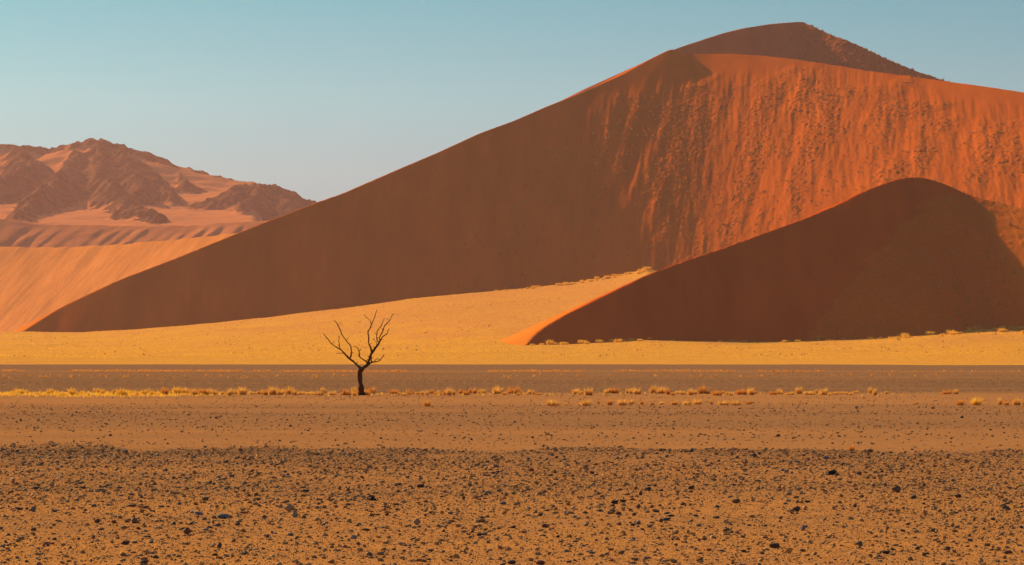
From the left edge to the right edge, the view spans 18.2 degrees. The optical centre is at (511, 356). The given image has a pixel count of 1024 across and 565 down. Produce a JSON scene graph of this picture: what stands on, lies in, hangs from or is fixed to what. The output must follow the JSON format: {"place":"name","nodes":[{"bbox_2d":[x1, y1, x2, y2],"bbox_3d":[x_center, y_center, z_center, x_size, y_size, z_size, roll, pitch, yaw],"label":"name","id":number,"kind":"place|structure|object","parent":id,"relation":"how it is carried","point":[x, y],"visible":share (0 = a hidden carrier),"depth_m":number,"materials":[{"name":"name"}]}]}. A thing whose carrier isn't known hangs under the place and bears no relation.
{"place":"outdoors","nodes":[
{"label":"outdoors","id":0,"kind":"place"},
{"bbox_2d":[0,233,236,331],"bbox_3d":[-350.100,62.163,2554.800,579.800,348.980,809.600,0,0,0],"label":"sand dune","id":1,"kind":"structure","parent":0,"point":[37,283],"depth_m":2625.59,"materials":[{"name":"orange sand"}]},
{"bbox_2d":[0,219,266,247],"bbox_3d":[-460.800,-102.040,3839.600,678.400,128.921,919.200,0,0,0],"label":"sand dune","id":2,"kind":"structure","parent":0,"point":[15,233],"depth_m":3605.68,"materials":[{"name":"orange sand"}]},
{"bbox_2d":[0,138,316,225],"bbox_3d":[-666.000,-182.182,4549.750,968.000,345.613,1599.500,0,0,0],"label":"rocky mountain","id":3,"kind":"structure","parent":0,"point":[93,181],"depth_m":4712.12,"materials":[{"name":"brown stone"}]},
{"bbox_2d":[0,391,925,396],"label":"dry grass","id":4,"kind":"structure","parent":0,"point":[129,394],"depth_m":192.24,"materials":[{"name":"yellow plant"}]},
{"bbox_2d":[0,364,1023,564],"bbox_3d":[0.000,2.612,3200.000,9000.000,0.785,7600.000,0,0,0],"label":"ground","id":5,"kind":"structure","parent":0,"point":[286,436],"depth_m":82.56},
{"bbox_2d":[13,387,27,393],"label":"grass tussock","id":6,"kind":"object","parent":5,"relation":"on","point":[21,391],"depth_m":200.31,"materials":[{"name":"yellow plant"}]},
{"bbox_2d":[66,387,77,394],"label":"grass tussock","id":7,"kind":"object","parent":5,"relation":"on","point":[72,392],"depth_m":194.37,"materials":[{"name":"yellow plant"}]},
{"bbox_2d":[115,389,128,394],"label":"grass tussock","id":8,"kind":"object","parent":5,"relation":"on","point":[119,391],"depth_m":193.36,"materials":[{"name":"yellow plant"}]},
{"bbox_2d":[121,540,129,544],"bbox_3d":[-4.756,2.290,39.386,0.113,0.071,0.096,0,4,2],"label":"stone","id":9,"kind":"object","parent":5,"relation":"on","point":[125,542],"visible":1,"depth_m":39.35,"materials":[{"name":"stone"}]},
{"bbox_2d":[160,388,171,394],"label":"grass tussock","id":10,"kind":"object","parent":5,"relation":"on","point":[163,391],"depth_m":194.60,"materials":[{"name":"orange plant"}]},
{"bbox_2d":[172,385,182,393],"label":"grass tussock","id":11,"kind":"object","parent":5,"relation":"on","point":[177,390],"depth_m":199.64,"materials":[{"name":"yellow plant"}]},
{"bbox_2d":[183,527,190,533],"bbox_3d":[-4.246,2.275,41.735,0.103,0.100,0.078,0,0,-34],"label":"stone","id":12,"kind":"object","parent":5,"relation":"on","point":[186,530],"visible":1,"depth_m":41.71,"materials":[{"name":"brown stone"}]},
{"bbox_2d":[190,388,198,394],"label":"grass tussock","id":13,"kind":"object","parent":5,"relation":"on","point":[194,391],"depth_m":191.46,"materials":[{"name":"orange plant"}]},
{"bbox_2d":[203,389,211,394],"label":"grass tussock","id":14,"kind":"object","parent":5,"relation":"on","point":[207,392],"depth_m":193.13,"materials":[{"name":"orange plant"}]},
{"bbox_2d":[217,514,228,518],"bbox_3d":[-4.118,2.276,45.579,0.165,0.082,0.119,0,0,-10],"label":"stone","id":15,"kind":"object","parent":5,"relation":"on","point":[221,516],"visible":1,"depth_m":45.53,"materials":[{"name":"grey stone"}]},
{"bbox_2d":[225,387,235,394],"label":"grass tussock","id":16,"kind":"object","parent":5,"relation":"on","point":[229,392],"depth_m":189.06,"materials":[{"name":"orange plant"}]},
{"bbox_2d":[238,386,246,394],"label":"grass tussock","id":17,"kind":"object","parent":5,"relation":"on","point":[244,391],"depth_m":192.90,"materials":[{"name":"orange plant"}]},
{"bbox_2d":[267,385,280,394],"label":"grass tussock","id":18,"kind":"object","parent":5,"relation":"on","point":[272,391],"depth_m":194.92,"materials":[{"name":"orange plant"}]},
{"bbox_2d":[276,388,283,394],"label":"grass tussock","id":19,"kind":"object","parent":5,"relation":"on","point":[279,392],"depth_m":193.35,"materials":[{"name":"orange plant"}]},
{"bbox_2d":[284,505,293,510],"bbox_3d":[-3.307,2.272,47.896,0.186,0.114,0.112,0,0,-39],"label":"stone","id":20,"kind":"object","parent":5,"relation":"on","point":[289,508],"visible":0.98,"depth_m":47.85,"materials":[{"name":"stone"}]},
{"bbox_2d":[285,385,293,393],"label":"grass tussock","id":21,"kind":"object","parent":5,"relation":"on","point":[288,390],"depth_m":197.28,"materials":[{"name":"orange plant"}]},
{"bbox_2d":[291,511,297,516],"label":"stone","id":22,"kind":"object","parent":5,"relation":"on","point":[294,513],"visible":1,"depth_m":45.95,"materials":[{"name":"grey stone"}]},
{"bbox_2d":[312,390,324,394],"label":"grass tussock","id":23,"kind":"object","parent":5,"relation":"on","point":[319,393],"depth_m":189.67,"materials":[{"name":"orange plant"}]},
{"bbox_2d":[323,310,394,394],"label":"dead tree","id":24,"kind":"object","parent":5,"relation":"on","point":[359,374],"visible":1,"depth_m":189.79,"materials":[{"name":"brown wood"}]},
{"bbox_2d":[367,385,376,393],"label":"grass tussock","id":25,"kind":"object","parent":5,"relation":"on","point":[372,391],"depth_m":200.84,"materials":[{"name":"orange plant"}]},
{"bbox_2d":[387,389,397,393],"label":"grass tussock","id":26,"kind":"object","parent":5,"relation":"on","point":[393,392],"depth_m":201.83,"materials":[{"name":"orange plant"}]},
{"bbox_2d":[413,518,420,524],"bbox_3d":[-1.305,2.266,43.915,0.105,0.100,0.070,0,0,-6],"label":"stone","id":27,"kind":"object","parent":5,"relation":"on","point":[416,521],"visible":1,"depth_m":43.89,"materials":[{"name":"grey stone"}]},
{"bbox_2d":[423,400,431,405],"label":"grass tussock","id":28,"kind":"object","parent":5,"relation":"on","point":[426,404],"depth_m":148.96,"materials":[{"name":"orange plant"}]},
{"bbox_2d":[445,387,451,394],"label":"grass tussock","id":29,"kind":"object","parent":5,"relation":"on","point":[447,392],"depth_m":191.42,"materials":[{"name":"orange plant"}]},
{"bbox_2d":[477,387,487,392],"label":"grass tussock","id":30,"kind":"object","parent":5,"relation":"on","point":[480,390],"depth_m":202.23,"materials":[{"name":"orange plant"}]},
{"bbox_2d":[491,386,504,393],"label":"grass tussock","id":31,"kind":"object","parent":5,"relation":"on","point":[498,390],"depth_m":199.08,"materials":[{"name":"orange plant"}]},
{"bbox_2d":[2,369,1019,377],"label":"scrub","id":32,"kind":"object","parent":5,"relation":"on","point":[309,370],"visible":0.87,"depth_m":493.71,"materials":[{"name":"orange plant"}]},
{"bbox_2d":[507,560,515,563],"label":"stone","id":33,"kind":"object","parent":5,"relation":"on","point":[511,561],"visible":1,"depth_m":35.63,"materials":[{"name":"stone"}]},
{"bbox_2d":[0,434,1023,564],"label":"pebbles","id":34,"kind":"object","parent":5,"relation":"on","point":[586,468],"visible":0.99,"depth_m":53.68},
{"bbox_2d":[0,372,1023,450],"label":"pebbles","id":35,"kind":"object","parent":5,"relation":"on","point":[328,376],"visible":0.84,"depth_m":144.63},
{"bbox_2d":[0,388,1023,444],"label":"pebbles","id":36,"kind":"object","parent":5,"relation":"on","point":[529,417],"visible":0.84,"depth_m":124.22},
{"bbox_2d":[505,386,520,393],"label":"grass tussock","id":37,"kind":"object","parent":5,"relation":"on","point":[512,391],"depth_m":199.63,"materials":[{"name":"orange plant"}]},
{"bbox_2d":[536,560,544,564],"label":"stone","id":38,"kind":"object","parent":5,"relation":"on","point":[540,562],"visible":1,"depth_m":35.52,"materials":[{"name":"brown stone"}]},
{"bbox_2d":[543,399,561,405],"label":"grass tussock","id":39,"kind":"object","parent":5,"relation":"on","point":[549,403],"depth_m":150.57,"materials":[{"name":"orange plant"}]},
{"bbox_2d":[572,388,581,393],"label":"grass tussock","id":40,"kind":"object","parent":5,"relation":"on","point":[574,392],"depth_m":197.31,"materials":[{"name":"orange plant"}]},
{"bbox_2d":[579,398,592,405],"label":"grass tussock","id":41,"kind":"object","parent":5,"relation":"on","point":[586,403],"depth_m":150.51,"materials":[{"name":"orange plant"}]},
{"bbox_2d":[583,388,593,394],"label":"grass tussock","id":42,"kind":"object","parent":5,"relation":"on","point":[588,392],"depth_m":190.10,"materials":[{"name":"orange plant"}]},
{"bbox_2d":[608,387,620,392],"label":"grass tussock","id":43,"kind":"object","parent":5,"relation":"on","point":[615,390],"depth_m":202.35,"materials":[{"name":"orange plant"}]},
{"bbox_2d":[617,398,627,405],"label":"grass tussock","id":44,"kind":"object","parent":5,"relation":"on","point":[622,403],"depth_m":150.53,"materials":[{"name":"orange plant"}]},
{"bbox_2d":[632,388,641,393],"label":"grass tussock","id":45,"kind":"object","parent":5,"relation":"on","point":[636,391],"depth_m":193.93,"materials":[{"name":"orange plant"}]},
{"bbox_2d":[649,384,658,392],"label":"grass tussock","id":46,"kind":"object","parent":5,"relation":"on","point":[652,390],"depth_m":200.94,"materials":[{"name":"orange plant"}]},
{"bbox_2d":[656,387,666,393],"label":"grass tussock","id":47,"kind":"object","parent":5,"relation":"on","point":[661,391],"depth_m":198.97,"materials":[{"name":"orange plant"}]},
{"bbox_2d":[682,400,691,404],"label":"grass tussock","id":48,"kind":"object","parent":5,"relation":"on","point":[685,402],"depth_m":152.24,"materials":[{"name":"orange plant"}]},
{"bbox_2d":[685,388,694,394],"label":"grass tussock","id":49,"kind":"object","parent":5,"relation":"on","point":[690,392],"depth_m":190.61,"materials":[{"name":"orange plant"}]},
{"bbox_2d":[692,398,702,403],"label":"grass tussock","id":50,"kind":"object","parent":5,"relation":"on","point":[697,402],"depth_m":153.92,"materials":[{"name":"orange plant"}]},
{"bbox_2d":[696,385,707,393],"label":"grass tussock","id":51,"kind":"object","parent":5,"relation":"on","point":[700,391],"depth_m":198.08,"materials":[{"name":"orange plant"}]},
{"bbox_2d":[711,389,723,394],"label":"grass tussock","id":52,"kind":"object","parent":5,"relation":"on","point":[717,393],"depth_m":189.15,"materials":[{"name":"orange plant"}]},
{"bbox_2d":[717,400,730,404],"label":"grass tussock","id":53,"kind":"object","parent":5,"relation":"on","point":[723,403],"depth_m":152.26,"materials":[{"name":"orange plant"}]},
{"bbox_2d":[730,400,742,404],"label":"grass tussock","id":54,"kind":"object","parent":5,"relation":"on","point":[736,403],"depth_m":152.21,"materials":[{"name":"orange plant"}]},
{"bbox_2d":[732,498,740,502],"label":"stone","id":55,"kind":"object","parent":5,"relation":"on","point":[736,500],"visible":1,"depth_m":50.39,"materials":[{"name":"stone"}]},
{"bbox_2d":[735,389,746,394],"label":"grass tussock","id":56,"kind":"object","parent":5,"relation":"on","point":[741,392],"depth_m":191.72,"materials":[{"name":"orange plant"}]},
{"bbox_2d":[746,386,756,394],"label":"grass tussock","id":57,"kind":"object","parent":5,"relation":"on","point":[749,392],"depth_m":190.22,"materials":[{"name":"orange plant"}]},
{"bbox_2d":[768,390,779,394],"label":"grass tussock","id":58,"kind":"object","parent":5,"relation":"on","point":[772,393],"depth_m":193.02,"materials":[{"name":"orange plant"}]},
{"bbox_2d":[769,543,779,547],"bbox_3d":[3.168,2.285,38.660,0.139,0.072,0.090,2,-2,-19],"label":"stone","id":59,"kind":"object","parent":5,"relation":"on","point":[774,545],"visible":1,"depth_m":38.62,"materials":[{"name":"grey stone"}]},
{"bbox_2d":[794,385,803,393],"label":"grass tussock","id":60,"kind":"object","parent":5,"relation":"on","point":[799,391],"depth_m":198.52,"materials":[{"name":"orange plant"}]},
{"bbox_2d":[803,390,815,394],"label":"grass tussock","id":61,"kind":"object","parent":5,"relation":"on","point":[809,392],"depth_m":192.75,"materials":[{"name":"orange plant"}]},
{"bbox_2d":[818,389,827,394],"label":"grass tussock","id":62,"kind":"object","parent":5,"relation":"on","point":[823,392],"depth_m":192.93,"materials":[{"name":"orange plant"}]},
{"bbox_2d":[828,469,836,474],"bbox_3d":[6.270,2.267,62.654,0.180,0.122,0.117,3,0,-7],"label":"stone","id":63,"kind":"object","parent":5,"relation":"on","point":[833,472],"visible":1,"depth_m":62.62,"materials":[{"name":"black stone"}]},
{"bbox_2d":[848,445,855,450],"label":"grass tussock","id":64,"kind":"object","parent":5,"relation":"on","point":[852,448],"depth_m":78.27,"materials":[{"name":"orange plant"}]},
{"bbox_2d":[872,388,878,394],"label":"grass tussock","id":65,"kind":"object","parent":5,"relation":"on","point":[874,392],"depth_m":192.93,"materials":[{"name":"orange plant"}]},
{"bbox_2d":[891,485,900,492],"bbox_3d":[6.527,2.237,54.349,0.174,0.151,0.136,5,2,-9],"label":"stone","id":66,"kind":"object","parent":5,"relation":"on","point":[897,489],"visible":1,"depth_m":54.31,"materials":[{"name":"grey stone"}]},
{"bbox_2d":[941,389,952,393],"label":"grass tussock","id":67,"kind":"object","parent":5,"relation":"on","point":[949,392],"depth_m":197.87,"materials":[{"name":"orange plant"}]},
{"bbox_2d":[956,400,965,404],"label":"grass tussock","id":68,"kind":"object","parent":5,"relation":"on","point":[960,402],"depth_m":152.19,"materials":[{"name":"orange plant"}]},
{"bbox_2d":[970,397,983,404],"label":"grass tussock","id":69,"kind":"object","parent":5,"relation":"on","point":[975,401],"depth_m":152.19,"materials":[{"name":"yellow plant"}]},
{"bbox_2d":[1010,398,1022,404],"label":"grass tussock","id":70,"kind":"object","parent":5,"relation":"on","point":[1016,402],"depth_m":152.19,"materials":[{"name":"orange plant"}]},
{"bbox_2d":[0,269,1023,364],"bbox_3d":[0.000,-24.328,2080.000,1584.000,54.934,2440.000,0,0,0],"label":"grass plain","id":71,"kind":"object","parent":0,"point":[555,304],"depth_m":1258.16,"materials":[{"name":"yellow plant"}]},
{"bbox_2d":[545,339,555,344],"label":"grass tussock","id":72,"kind":"object","parent":71,"relation":"on","point":[550,342],"depth_m":1239.95,"materials":[{"name":"yellow plant"}]},
{"bbox_2d":[0,0,1023,201],"label":"sky","id":73,"kind":"structure","parent":0,"point":[318,100],"materials":[{"name":"blue"}]},
{"bbox_2d":[12,49,1023,331],"bbox_3d":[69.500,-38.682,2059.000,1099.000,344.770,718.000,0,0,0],"label":"sand dune","id":74,"kind":"structure","parent":0,"point":[362,245],"depth_m":1978.18,"materials":[{"name":"orange sand"}]},
{"bbox_2d":[369,68,1023,303],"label":"dune scrub","id":75,"kind":"object","parent":74,"relation":"on","point":[739,181],"visible":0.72,"depth_m":2006.42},
{"bbox_2d":[566,22,947,98],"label":"sand dune","id":76,"kind":"structure","parent":0,"point":[758,40],"depth_m":2439.66,"materials":[{"name":"brown sand"}]},
{"bbox_2d":[766,24,949,81],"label":"dune scrub","id":77,"kind":"object","parent":76,"relation":"on","point":[824,32],"visible":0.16,"depth_m":2437.74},
{"bbox_2d":[500,177,1023,344],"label":"sand dune","id":78,"kind":"structure","parent":0,"point":[788,281],"depth_m":1320.27,"materials":[{"name":"brown sand"}]},
{"bbox_2d":[811,191,1021,344],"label":"dune scrub","id":79,"kind":"object","parent":78,"relation":"on","point":[955,287],"visible":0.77,"depth_m":1329.23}
]}

